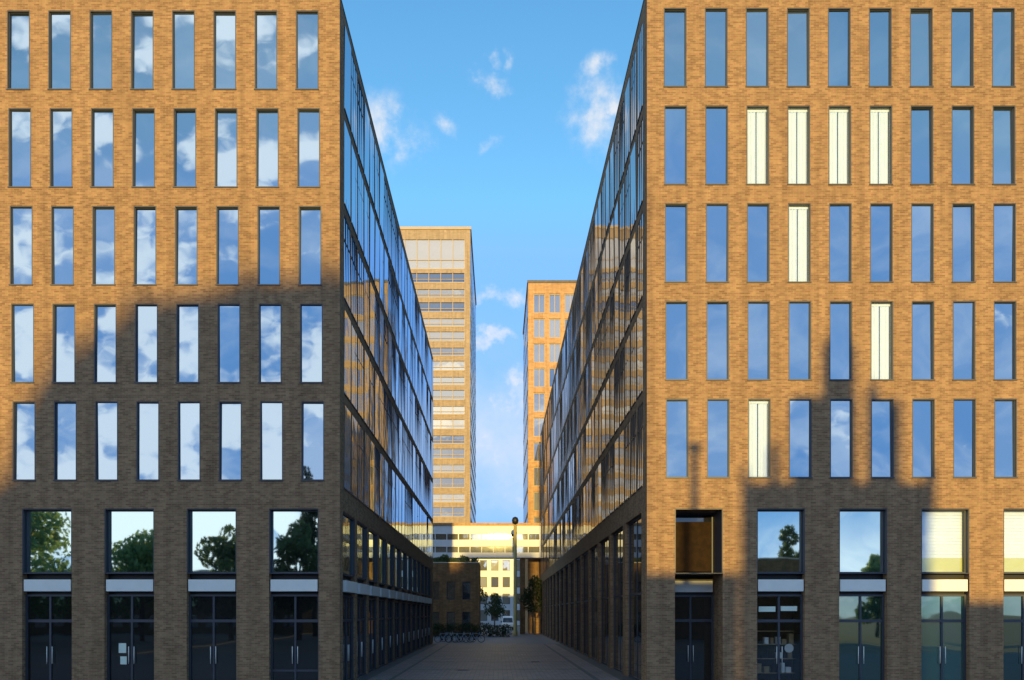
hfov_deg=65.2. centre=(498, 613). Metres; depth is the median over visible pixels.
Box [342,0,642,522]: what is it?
sky
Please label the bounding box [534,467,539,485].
window
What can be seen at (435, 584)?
window
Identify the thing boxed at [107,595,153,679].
glazed door
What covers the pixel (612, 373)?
window
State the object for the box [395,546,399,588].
upper window
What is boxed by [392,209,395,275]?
window
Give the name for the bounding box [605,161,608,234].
window
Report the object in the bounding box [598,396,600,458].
window
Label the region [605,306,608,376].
window
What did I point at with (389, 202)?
window
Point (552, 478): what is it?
windows
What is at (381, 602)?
glazed door
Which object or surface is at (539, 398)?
window
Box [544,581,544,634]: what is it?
shop window
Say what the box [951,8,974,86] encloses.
window
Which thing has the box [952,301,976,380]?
window
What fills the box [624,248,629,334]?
window
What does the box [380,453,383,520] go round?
window
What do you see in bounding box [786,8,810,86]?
window
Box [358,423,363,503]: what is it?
window
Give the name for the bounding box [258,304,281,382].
window
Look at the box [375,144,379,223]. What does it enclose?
window
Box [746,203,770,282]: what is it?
window
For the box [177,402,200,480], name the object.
window
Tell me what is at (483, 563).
window
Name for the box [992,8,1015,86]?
window
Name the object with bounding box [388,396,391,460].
window
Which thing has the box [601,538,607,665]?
shop window
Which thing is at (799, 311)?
window
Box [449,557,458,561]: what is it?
roof shrub
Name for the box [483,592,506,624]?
street tree
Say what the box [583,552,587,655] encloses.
shop window
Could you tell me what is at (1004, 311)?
window
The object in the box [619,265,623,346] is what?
window
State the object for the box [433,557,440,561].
roof shrub
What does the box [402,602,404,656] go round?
glazed door
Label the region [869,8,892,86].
window
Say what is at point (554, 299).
window
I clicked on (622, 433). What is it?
window
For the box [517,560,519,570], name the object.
window
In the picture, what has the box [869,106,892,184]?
window
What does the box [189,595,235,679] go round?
glazed door
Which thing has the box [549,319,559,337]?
window
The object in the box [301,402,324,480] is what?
window
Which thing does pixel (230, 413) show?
window
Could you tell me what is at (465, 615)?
window
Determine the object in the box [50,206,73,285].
window
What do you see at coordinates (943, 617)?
glazed door
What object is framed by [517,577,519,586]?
window
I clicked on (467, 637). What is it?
parked bicycle
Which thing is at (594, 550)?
shop window
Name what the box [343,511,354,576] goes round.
upper window
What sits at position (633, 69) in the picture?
window
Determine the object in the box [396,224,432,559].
windows
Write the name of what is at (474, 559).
roof shrub
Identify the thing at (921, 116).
window
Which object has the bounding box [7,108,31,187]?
window
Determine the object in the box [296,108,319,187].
window
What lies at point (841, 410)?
window
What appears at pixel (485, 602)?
window
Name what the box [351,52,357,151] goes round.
window
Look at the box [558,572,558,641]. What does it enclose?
shop window
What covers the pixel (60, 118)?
window
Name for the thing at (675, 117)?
window
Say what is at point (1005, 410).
window
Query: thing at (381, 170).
window
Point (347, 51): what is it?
window
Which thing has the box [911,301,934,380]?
window
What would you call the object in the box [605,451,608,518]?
window
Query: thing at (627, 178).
window
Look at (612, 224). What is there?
window
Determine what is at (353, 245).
window
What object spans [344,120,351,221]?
window
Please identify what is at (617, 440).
window
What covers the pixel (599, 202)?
window
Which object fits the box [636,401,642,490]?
window
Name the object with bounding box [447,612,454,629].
window
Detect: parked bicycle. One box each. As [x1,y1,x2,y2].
[434,631,452,642]
[440,631,457,641]
[445,631,461,641]
[451,631,469,642]
[459,632,475,641]
[466,631,484,641]
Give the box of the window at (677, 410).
[665,399,688,477]
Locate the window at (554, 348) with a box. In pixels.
[549,343,559,361]
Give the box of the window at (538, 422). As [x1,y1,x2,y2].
[534,418,543,436]
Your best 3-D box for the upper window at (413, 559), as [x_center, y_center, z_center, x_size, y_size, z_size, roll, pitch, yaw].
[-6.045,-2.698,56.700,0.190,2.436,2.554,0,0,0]
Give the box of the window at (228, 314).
[217,304,240,382]
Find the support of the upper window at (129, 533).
in the brick office building at (216, 408)
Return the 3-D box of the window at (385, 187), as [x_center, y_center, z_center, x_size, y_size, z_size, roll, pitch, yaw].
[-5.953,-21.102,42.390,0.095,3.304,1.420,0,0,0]
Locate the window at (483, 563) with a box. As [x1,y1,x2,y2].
[480,560,486,570]
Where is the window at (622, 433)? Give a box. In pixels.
[619,429,623,506]
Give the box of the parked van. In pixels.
[501,616,512,628]
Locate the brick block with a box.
[433,562,480,635]
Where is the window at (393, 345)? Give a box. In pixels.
[392,339,395,402]
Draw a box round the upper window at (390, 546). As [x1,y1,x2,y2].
[388,541,393,586]
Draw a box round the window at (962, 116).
[951,106,974,184]
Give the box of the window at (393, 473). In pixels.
[392,469,395,529]
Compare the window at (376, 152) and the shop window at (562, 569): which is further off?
the shop window at (562, 569)
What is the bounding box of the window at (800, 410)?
[789,399,812,477]
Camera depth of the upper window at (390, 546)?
45.00 m
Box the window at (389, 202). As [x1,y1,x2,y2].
[388,194,391,263]
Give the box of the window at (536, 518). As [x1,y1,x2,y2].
[534,516,539,522]
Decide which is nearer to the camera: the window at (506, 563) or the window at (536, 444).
the window at (536, 444)
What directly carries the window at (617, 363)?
in the brick office building at (786, 400)
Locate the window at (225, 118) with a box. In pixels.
[214,108,237,187]
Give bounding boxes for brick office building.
[0,0,432,679]
[540,0,1023,679]
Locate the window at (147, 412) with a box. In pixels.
[135,402,159,480]
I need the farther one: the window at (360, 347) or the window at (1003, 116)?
the window at (360, 347)
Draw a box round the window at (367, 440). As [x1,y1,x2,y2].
[364,431,369,508]
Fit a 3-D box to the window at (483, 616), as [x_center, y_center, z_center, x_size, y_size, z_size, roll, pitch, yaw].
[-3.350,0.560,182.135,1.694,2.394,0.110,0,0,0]
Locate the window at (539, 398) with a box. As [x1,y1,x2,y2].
[534,393,544,411]
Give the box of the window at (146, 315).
[134,304,157,382]
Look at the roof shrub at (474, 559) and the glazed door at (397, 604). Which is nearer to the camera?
the glazed door at (397, 604)
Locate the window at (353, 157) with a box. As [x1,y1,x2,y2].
[351,142,357,238]
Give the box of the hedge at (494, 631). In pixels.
[433,622,512,636]
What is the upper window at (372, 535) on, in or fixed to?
in the brick office building at (216, 408)
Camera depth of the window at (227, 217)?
30.11 m
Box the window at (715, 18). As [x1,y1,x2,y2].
[704,8,727,86]
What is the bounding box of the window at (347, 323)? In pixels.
[344,309,351,402]
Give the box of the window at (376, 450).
[375,446,379,516]
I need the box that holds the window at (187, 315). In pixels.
[175,304,198,382]
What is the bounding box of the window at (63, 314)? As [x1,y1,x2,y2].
[51,304,75,382]
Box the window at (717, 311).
[706,301,729,380]
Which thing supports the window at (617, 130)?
in the brick office building at (786, 400)
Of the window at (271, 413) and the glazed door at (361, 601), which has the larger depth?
the glazed door at (361, 601)
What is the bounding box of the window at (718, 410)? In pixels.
[707,399,730,477]
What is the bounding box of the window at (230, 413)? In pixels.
[218,402,241,480]
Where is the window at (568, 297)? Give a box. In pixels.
[565,294,573,312]
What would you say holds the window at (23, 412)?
in the brick office building at (216, 408)
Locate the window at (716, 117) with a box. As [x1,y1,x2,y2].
[705,106,728,184]
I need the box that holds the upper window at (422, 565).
[421,563,423,594]
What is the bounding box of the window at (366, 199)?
[364,184,369,270]
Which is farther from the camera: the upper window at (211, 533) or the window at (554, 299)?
the window at (554, 299)
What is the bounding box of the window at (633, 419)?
[630,412,635,496]
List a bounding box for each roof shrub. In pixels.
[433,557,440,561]
[439,554,449,561]
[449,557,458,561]
[459,554,469,561]
[470,557,478,561]
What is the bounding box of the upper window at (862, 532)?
[839,509,886,573]
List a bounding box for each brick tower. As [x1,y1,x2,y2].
[400,226,476,560]
[523,280,576,632]
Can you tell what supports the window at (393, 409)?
in the brick office building at (216, 408)
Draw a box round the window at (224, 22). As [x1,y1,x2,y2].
[212,11,236,89]
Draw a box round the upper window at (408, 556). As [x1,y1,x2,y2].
[407,553,410,590]
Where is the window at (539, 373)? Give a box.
[534,368,544,386]
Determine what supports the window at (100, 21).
in the brick office building at (216, 408)
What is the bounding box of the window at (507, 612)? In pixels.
[504,610,509,615]
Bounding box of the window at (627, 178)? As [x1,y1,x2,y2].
[624,162,629,251]
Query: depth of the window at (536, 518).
108.50 m
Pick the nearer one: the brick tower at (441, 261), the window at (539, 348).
the window at (539, 348)
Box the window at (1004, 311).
[993,301,1017,380]
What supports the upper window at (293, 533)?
in the brick office building at (216, 408)
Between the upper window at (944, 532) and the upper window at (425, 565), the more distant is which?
the upper window at (425, 565)
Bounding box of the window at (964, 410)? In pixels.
[953,399,976,477]
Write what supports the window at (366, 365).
in the brick office building at (216, 408)
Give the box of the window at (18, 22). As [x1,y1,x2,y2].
[6,11,29,89]
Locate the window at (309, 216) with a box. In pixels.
[298,206,321,285]
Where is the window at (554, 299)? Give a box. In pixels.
[549,294,559,312]
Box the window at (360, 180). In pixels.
[358,165,363,254]
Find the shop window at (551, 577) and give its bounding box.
[551,577,551,638]
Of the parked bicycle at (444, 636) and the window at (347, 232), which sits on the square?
the parked bicycle at (444, 636)
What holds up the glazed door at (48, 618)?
in the brick office building at (216, 408)
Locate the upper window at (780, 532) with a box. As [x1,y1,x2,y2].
[757,509,804,573]
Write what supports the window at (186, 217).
in the brick office building at (216, 408)
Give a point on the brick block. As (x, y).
(457, 592)
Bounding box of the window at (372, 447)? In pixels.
[370,439,374,512]
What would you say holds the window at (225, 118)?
in the brick office building at (216, 408)
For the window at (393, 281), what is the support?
in the brick office building at (216, 408)
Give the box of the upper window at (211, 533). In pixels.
[187,509,235,573]
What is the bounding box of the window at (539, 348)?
[534,343,544,361]
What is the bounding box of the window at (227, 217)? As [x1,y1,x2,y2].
[215,206,238,285]
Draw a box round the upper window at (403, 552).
[402,550,405,589]
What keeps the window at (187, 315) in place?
in the brick office building at (216, 408)
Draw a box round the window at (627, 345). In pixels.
[624,334,629,417]
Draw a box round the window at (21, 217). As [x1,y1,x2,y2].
[9,206,32,285]
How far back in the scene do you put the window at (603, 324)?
42.44 m
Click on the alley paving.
(492, 665)
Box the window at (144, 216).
[133,206,156,285]
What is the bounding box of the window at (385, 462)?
[384,458,388,523]
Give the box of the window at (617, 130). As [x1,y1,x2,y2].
[614,121,618,203]
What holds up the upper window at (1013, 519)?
in the brick office building at (786, 400)
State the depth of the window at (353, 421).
32.86 m
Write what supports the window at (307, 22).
in the brick office building at (216, 408)
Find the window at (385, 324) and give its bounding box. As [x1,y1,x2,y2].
[384,318,388,387]
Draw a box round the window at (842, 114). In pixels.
[828,106,851,184]
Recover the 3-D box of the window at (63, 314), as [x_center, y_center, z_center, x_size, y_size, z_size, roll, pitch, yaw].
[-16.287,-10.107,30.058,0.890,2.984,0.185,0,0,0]
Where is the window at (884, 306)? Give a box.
[870,301,893,380]
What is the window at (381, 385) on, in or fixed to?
in the brick office building at (216, 408)
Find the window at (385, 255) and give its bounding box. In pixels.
[384,248,388,319]
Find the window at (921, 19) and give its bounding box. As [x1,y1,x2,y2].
[910,8,933,86]
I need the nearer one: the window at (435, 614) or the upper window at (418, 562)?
the upper window at (418, 562)
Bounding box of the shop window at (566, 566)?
[566,566,567,645]
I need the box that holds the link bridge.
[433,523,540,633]
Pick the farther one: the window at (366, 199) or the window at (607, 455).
the window at (607, 455)
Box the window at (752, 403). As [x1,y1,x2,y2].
[748,399,771,477]
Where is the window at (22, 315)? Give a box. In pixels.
[10,304,33,382]
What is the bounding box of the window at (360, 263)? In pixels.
[358,251,363,337]
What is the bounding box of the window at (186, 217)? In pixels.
[174,206,197,285]
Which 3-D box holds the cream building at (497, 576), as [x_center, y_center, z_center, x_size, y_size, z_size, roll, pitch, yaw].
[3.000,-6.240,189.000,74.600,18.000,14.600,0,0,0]
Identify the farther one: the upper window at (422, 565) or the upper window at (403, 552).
the upper window at (422, 565)
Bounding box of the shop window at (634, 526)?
[629,516,640,679]
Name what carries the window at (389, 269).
in the brick office building at (216, 408)
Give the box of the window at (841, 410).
[830,399,853,477]
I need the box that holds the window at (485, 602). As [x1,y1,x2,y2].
[481,594,486,603]
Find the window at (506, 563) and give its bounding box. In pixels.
[503,560,509,570]
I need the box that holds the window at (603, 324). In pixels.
[601,317,604,384]
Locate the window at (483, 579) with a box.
[481,577,486,586]
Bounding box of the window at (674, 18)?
[663,8,686,86]
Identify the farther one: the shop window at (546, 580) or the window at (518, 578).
the window at (518, 578)
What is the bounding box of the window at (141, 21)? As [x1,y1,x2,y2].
[130,11,153,89]
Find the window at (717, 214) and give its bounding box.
[705,203,728,282]
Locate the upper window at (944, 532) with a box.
[921,509,968,573]
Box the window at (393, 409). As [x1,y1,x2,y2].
[392,404,395,466]
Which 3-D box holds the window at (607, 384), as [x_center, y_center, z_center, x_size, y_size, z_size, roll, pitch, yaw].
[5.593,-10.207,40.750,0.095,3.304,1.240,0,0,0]
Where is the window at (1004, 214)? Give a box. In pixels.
[993,203,1016,282]
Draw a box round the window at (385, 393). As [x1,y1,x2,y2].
[384,388,388,455]
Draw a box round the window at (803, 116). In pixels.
[787,106,810,184]
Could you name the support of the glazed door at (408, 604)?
in the brick office building at (216, 408)
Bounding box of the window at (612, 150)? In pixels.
[610,141,613,218]
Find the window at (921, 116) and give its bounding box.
[910,106,933,184]
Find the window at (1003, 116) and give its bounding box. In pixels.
[992,106,1016,184]
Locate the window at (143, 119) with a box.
[131,108,154,187]
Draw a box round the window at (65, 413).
[53,402,76,480]
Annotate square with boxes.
[432,630,799,643]
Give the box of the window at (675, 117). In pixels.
[664,106,687,184]
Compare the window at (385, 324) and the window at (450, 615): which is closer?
the window at (385, 324)
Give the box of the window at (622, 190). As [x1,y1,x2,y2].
[619,182,623,266]
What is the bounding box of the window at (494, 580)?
[491,577,498,586]
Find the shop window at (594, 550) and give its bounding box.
[592,546,596,659]
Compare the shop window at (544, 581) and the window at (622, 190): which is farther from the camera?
the shop window at (544, 581)
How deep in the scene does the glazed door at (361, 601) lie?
35.54 m
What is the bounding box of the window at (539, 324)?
[534,319,544,337]
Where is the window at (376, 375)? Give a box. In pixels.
[375,371,379,443]
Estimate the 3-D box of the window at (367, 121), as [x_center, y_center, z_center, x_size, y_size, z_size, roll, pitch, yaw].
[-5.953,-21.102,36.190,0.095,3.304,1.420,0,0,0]
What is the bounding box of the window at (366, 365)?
[364,349,369,429]
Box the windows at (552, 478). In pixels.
[541,206,597,574]
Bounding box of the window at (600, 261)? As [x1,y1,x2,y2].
[598,261,600,326]
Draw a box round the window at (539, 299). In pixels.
[534,294,544,312]
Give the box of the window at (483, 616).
[481,610,486,620]
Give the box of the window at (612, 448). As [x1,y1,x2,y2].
[610,444,613,514]
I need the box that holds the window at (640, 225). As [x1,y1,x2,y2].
[636,212,642,307]
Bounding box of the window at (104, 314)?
[93,304,116,382]
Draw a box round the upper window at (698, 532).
[675,509,722,574]
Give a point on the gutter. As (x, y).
(594, 662)
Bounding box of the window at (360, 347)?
[358,337,363,420]
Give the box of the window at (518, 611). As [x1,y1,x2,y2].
[517,610,519,620]
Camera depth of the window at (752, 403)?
30.17 m
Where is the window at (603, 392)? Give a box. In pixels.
[601,387,604,453]
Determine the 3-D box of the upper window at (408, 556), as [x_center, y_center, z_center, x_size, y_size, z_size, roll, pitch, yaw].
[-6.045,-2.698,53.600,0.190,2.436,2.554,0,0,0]
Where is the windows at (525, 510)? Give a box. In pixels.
[523,297,527,522]
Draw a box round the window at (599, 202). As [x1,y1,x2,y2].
[598,192,600,260]
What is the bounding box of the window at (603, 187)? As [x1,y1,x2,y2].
[601,178,604,248]
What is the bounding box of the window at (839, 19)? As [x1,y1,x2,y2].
[827,8,851,86]
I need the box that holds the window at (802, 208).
[788,203,811,282]
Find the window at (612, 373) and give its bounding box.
[610,368,613,440]
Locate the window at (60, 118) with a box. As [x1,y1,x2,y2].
[49,108,72,187]
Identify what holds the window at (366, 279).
in the brick office building at (216, 408)
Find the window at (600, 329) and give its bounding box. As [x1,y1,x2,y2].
[598,329,600,392]
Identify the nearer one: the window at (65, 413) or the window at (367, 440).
the window at (65, 413)
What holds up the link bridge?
on the square
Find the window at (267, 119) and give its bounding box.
[255,108,278,187]
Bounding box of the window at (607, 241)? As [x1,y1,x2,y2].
[605,233,608,305]
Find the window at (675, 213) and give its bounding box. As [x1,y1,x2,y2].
[664,203,687,282]
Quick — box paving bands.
[389,644,598,679]
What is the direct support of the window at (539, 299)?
in the brick tower at (547, 307)
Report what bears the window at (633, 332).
in the brick office building at (786, 400)
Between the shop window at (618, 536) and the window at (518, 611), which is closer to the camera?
the shop window at (618, 536)
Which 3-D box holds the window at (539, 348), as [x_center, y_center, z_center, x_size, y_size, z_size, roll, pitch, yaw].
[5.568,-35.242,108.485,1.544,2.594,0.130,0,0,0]
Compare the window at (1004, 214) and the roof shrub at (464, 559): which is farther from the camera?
the roof shrub at (464, 559)
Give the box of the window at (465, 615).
[462,612,469,630]
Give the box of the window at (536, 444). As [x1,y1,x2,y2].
[534,442,539,460]
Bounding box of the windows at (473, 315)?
[471,252,475,522]
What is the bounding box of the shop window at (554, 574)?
[554,574,555,640]
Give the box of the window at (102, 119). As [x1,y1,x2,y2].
[90,108,113,187]
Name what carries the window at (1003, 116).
in the brick office building at (786, 400)
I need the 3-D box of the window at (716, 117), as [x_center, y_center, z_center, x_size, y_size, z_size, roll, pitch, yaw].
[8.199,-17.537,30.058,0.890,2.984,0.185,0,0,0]
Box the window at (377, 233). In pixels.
[375,219,379,296]
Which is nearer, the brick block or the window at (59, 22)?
the window at (59, 22)
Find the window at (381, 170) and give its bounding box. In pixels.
[380,162,383,237]
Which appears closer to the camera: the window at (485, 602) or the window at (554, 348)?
the window at (554, 348)
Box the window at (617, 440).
[614,437,618,510]
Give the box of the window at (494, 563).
[491,560,498,570]
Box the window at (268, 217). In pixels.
[257,206,280,285]
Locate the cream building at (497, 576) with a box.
[477,559,519,624]
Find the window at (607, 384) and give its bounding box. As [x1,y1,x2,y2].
[605,379,608,447]
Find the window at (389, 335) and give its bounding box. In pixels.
[388,329,391,394]
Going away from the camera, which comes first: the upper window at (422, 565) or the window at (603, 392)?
the window at (603, 392)
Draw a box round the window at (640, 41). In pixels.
[636,22,642,124]
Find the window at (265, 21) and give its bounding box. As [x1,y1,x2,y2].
[254,11,277,89]
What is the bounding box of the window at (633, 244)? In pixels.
[630,231,635,321]
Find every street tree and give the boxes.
[481,587,488,601]
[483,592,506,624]
[518,575,541,634]
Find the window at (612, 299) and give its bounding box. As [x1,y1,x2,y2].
[610,292,613,366]
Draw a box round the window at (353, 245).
[351,233,357,325]
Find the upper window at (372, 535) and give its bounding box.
[369,528,376,582]
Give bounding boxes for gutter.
[355,644,635,679]
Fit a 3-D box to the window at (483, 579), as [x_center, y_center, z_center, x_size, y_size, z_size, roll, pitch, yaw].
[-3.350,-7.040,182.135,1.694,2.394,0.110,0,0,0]
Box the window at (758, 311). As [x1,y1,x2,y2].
[747,301,770,380]
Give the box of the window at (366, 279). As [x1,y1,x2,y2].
[364,266,369,349]
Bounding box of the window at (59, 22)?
[47,11,71,89]
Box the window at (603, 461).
[601,457,604,521]
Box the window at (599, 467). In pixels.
[598,463,600,524]
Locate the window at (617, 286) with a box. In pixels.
[614,279,618,357]
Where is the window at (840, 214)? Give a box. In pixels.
[829,203,852,282]
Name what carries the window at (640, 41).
in the brick office building at (786, 400)
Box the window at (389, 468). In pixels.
[388,464,391,526]
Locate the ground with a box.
[482,625,799,679]
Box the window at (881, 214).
[870,203,893,282]
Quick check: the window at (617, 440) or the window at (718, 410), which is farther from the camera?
the window at (617, 440)
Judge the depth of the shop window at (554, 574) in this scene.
80.39 m
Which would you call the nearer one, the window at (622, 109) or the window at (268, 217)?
the window at (268, 217)
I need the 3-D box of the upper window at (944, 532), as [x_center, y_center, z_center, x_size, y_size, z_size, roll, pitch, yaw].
[16.770,-2.698,30.192,1.794,2.436,0.365,0,0,0]
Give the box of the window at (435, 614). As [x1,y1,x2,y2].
[433,612,438,630]
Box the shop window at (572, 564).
[571,561,573,648]
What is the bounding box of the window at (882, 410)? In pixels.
[871,399,894,477]
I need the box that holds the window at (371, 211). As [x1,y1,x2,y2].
[370,203,374,283]
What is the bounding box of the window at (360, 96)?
[358,79,363,171]
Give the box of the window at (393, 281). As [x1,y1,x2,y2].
[392,274,395,339]
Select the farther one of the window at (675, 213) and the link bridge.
the link bridge
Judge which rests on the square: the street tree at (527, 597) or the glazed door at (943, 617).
the street tree at (527, 597)
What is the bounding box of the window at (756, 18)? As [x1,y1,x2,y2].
[745,8,768,86]
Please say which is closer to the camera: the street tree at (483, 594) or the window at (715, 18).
the window at (715, 18)
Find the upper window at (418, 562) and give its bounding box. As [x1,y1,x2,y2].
[417,560,419,593]
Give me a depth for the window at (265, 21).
30.11 m
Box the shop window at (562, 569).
[561,569,562,643]
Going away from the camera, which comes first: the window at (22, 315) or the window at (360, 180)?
the window at (22, 315)
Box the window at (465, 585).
[462,582,469,599]
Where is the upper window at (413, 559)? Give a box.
[412,557,415,592]
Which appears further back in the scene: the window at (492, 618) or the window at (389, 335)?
the window at (492, 618)
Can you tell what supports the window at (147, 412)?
in the brick office building at (216, 408)
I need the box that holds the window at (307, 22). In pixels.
[295,11,318,89]
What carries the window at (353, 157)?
in the brick office building at (216, 408)
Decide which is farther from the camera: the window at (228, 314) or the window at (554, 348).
the window at (554, 348)
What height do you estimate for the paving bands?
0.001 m
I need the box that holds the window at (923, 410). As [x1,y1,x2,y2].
[912,399,935,477]
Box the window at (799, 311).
[788,301,811,380]
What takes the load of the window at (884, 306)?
in the brick office building at (786, 400)
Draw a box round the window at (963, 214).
[952,203,975,282]
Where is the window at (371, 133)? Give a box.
[370,125,374,207]
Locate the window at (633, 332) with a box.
[630,321,635,408]
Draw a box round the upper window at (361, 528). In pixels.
[357,521,366,579]
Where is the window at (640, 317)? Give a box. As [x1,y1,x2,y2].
[636,307,642,399]
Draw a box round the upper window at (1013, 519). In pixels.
[1003,509,1023,573]
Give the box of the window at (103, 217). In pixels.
[91,206,115,285]
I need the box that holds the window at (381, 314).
[380,308,383,378]
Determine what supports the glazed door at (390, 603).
in the brick office building at (216, 408)
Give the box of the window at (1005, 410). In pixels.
[994,399,1017,477]
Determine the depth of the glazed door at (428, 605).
69.85 m
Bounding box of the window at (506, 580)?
[503,577,509,586]
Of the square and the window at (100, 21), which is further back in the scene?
the square
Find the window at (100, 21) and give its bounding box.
[89,11,112,89]
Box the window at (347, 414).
[344,404,351,493]
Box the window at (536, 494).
[534,492,539,510]
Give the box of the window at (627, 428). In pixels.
[624,420,629,501]
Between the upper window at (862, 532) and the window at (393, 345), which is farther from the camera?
the window at (393, 345)
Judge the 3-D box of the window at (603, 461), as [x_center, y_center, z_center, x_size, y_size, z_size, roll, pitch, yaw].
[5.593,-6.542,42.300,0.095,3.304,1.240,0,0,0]
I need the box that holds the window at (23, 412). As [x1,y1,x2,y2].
[12,402,35,480]
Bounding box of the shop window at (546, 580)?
[546,580,546,635]
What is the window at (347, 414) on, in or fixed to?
in the brick office building at (216, 408)
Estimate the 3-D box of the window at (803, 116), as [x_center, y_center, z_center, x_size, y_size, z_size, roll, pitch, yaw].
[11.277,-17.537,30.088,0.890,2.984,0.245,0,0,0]
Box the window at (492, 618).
[491,615,498,620]
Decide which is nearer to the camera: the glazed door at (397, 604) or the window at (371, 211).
the window at (371, 211)
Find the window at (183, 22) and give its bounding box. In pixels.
[171,11,194,89]
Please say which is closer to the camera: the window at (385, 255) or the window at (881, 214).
the window at (881, 214)
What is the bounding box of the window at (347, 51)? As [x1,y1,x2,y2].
[344,25,351,130]
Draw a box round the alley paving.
[368,644,619,679]
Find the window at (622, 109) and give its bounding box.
[619,100,623,186]
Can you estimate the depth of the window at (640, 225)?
31.41 m
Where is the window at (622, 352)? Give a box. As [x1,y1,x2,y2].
[619,347,623,426]
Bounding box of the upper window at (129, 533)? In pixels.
[105,509,153,573]
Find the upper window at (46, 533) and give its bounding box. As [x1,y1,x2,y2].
[22,509,71,573]
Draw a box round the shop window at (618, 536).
[613,528,622,672]
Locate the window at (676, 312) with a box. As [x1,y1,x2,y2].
[665,301,688,380]
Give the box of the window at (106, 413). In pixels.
[94,402,117,480]
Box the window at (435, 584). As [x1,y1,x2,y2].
[433,582,438,599]
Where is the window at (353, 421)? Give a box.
[351,413,357,499]
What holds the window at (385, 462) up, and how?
in the brick office building at (216, 408)
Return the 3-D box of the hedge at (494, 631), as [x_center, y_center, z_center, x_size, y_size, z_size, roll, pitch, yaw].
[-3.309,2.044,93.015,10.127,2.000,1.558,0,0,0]
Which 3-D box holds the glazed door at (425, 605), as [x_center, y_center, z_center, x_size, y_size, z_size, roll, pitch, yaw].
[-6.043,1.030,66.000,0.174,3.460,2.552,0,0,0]
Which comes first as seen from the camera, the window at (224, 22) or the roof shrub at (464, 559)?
the window at (224, 22)
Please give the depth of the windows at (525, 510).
117.31 m
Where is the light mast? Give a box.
[512,517,518,635]
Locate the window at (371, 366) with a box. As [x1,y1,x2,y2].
[370,361,374,436]
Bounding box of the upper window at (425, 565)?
[425,565,426,594]
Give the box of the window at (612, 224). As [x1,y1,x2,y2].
[610,217,613,292]
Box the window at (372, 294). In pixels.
[370,282,374,360]
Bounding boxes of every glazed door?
[25,595,71,679]
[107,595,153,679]
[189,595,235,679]
[271,595,318,679]
[343,595,352,679]
[357,597,365,677]
[369,598,375,671]
[379,599,384,667]
[388,600,392,662]
[395,601,399,659]
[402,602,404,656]
[407,602,410,654]
[412,603,414,651]
[417,604,419,649]
[421,604,422,647]
[425,605,426,645]
[428,605,429,644]
[675,595,712,679]
[757,595,802,679]
[839,595,884,679]
[921,595,965,679]
[1003,595,1023,679]
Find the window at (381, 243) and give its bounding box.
[380,235,383,307]
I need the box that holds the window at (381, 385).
[380,380,383,449]
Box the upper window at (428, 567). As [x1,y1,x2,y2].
[428,567,429,595]
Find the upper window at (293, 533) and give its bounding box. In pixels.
[269,509,318,573]
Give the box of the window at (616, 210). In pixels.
[614,200,618,280]
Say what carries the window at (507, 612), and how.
in the cream building at (497, 576)
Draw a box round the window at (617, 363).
[614,358,618,433]
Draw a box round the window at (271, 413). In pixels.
[259,402,282,480]
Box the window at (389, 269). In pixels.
[388,261,391,329]
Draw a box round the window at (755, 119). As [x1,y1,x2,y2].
[746,106,769,184]
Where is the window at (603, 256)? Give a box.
[601,248,604,316]
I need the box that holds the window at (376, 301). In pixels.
[375,295,379,370]
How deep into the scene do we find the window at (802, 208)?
30.17 m
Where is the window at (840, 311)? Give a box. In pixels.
[829,301,852,380]
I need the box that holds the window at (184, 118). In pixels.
[173,108,196,187]
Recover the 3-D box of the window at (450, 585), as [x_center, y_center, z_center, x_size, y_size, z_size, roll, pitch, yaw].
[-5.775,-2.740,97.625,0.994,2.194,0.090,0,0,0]
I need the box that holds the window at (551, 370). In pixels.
[549,368,555,386]
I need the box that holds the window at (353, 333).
[351,323,357,412]
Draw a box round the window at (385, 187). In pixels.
[384,178,388,251]
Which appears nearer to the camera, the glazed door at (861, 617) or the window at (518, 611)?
the glazed door at (861, 617)
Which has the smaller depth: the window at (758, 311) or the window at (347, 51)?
the window at (758, 311)
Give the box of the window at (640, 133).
[636,117,642,216]
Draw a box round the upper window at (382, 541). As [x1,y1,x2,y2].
[379,535,385,584]
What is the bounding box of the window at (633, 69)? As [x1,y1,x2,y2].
[630,51,635,147]
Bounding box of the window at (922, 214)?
[911,203,934,282]
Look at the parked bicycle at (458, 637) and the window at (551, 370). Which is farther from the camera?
the window at (551, 370)
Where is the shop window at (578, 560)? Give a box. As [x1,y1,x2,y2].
[577,557,579,651]
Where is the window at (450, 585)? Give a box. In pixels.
[447,582,454,599]
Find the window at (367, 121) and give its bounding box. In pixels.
[364,102,369,190]
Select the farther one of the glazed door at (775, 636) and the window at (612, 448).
the window at (612, 448)
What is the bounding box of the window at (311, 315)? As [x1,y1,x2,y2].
[299,304,322,382]
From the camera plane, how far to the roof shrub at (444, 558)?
98.02 m
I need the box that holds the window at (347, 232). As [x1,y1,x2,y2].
[344,215,351,311]
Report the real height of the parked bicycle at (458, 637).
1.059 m
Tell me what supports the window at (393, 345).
in the brick office building at (216, 408)
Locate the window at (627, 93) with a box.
[624,76,629,167]
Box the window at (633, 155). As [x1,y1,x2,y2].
[630,141,635,234]
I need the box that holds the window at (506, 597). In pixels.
[503,594,509,603]
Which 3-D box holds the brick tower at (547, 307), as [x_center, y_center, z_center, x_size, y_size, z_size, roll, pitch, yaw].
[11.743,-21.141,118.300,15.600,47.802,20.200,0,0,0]
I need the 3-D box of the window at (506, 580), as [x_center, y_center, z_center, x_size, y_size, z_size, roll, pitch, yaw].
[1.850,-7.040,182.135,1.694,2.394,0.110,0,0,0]
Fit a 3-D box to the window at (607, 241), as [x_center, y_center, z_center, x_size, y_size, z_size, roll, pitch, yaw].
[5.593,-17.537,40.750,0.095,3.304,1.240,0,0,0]
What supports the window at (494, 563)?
in the cream building at (497, 576)

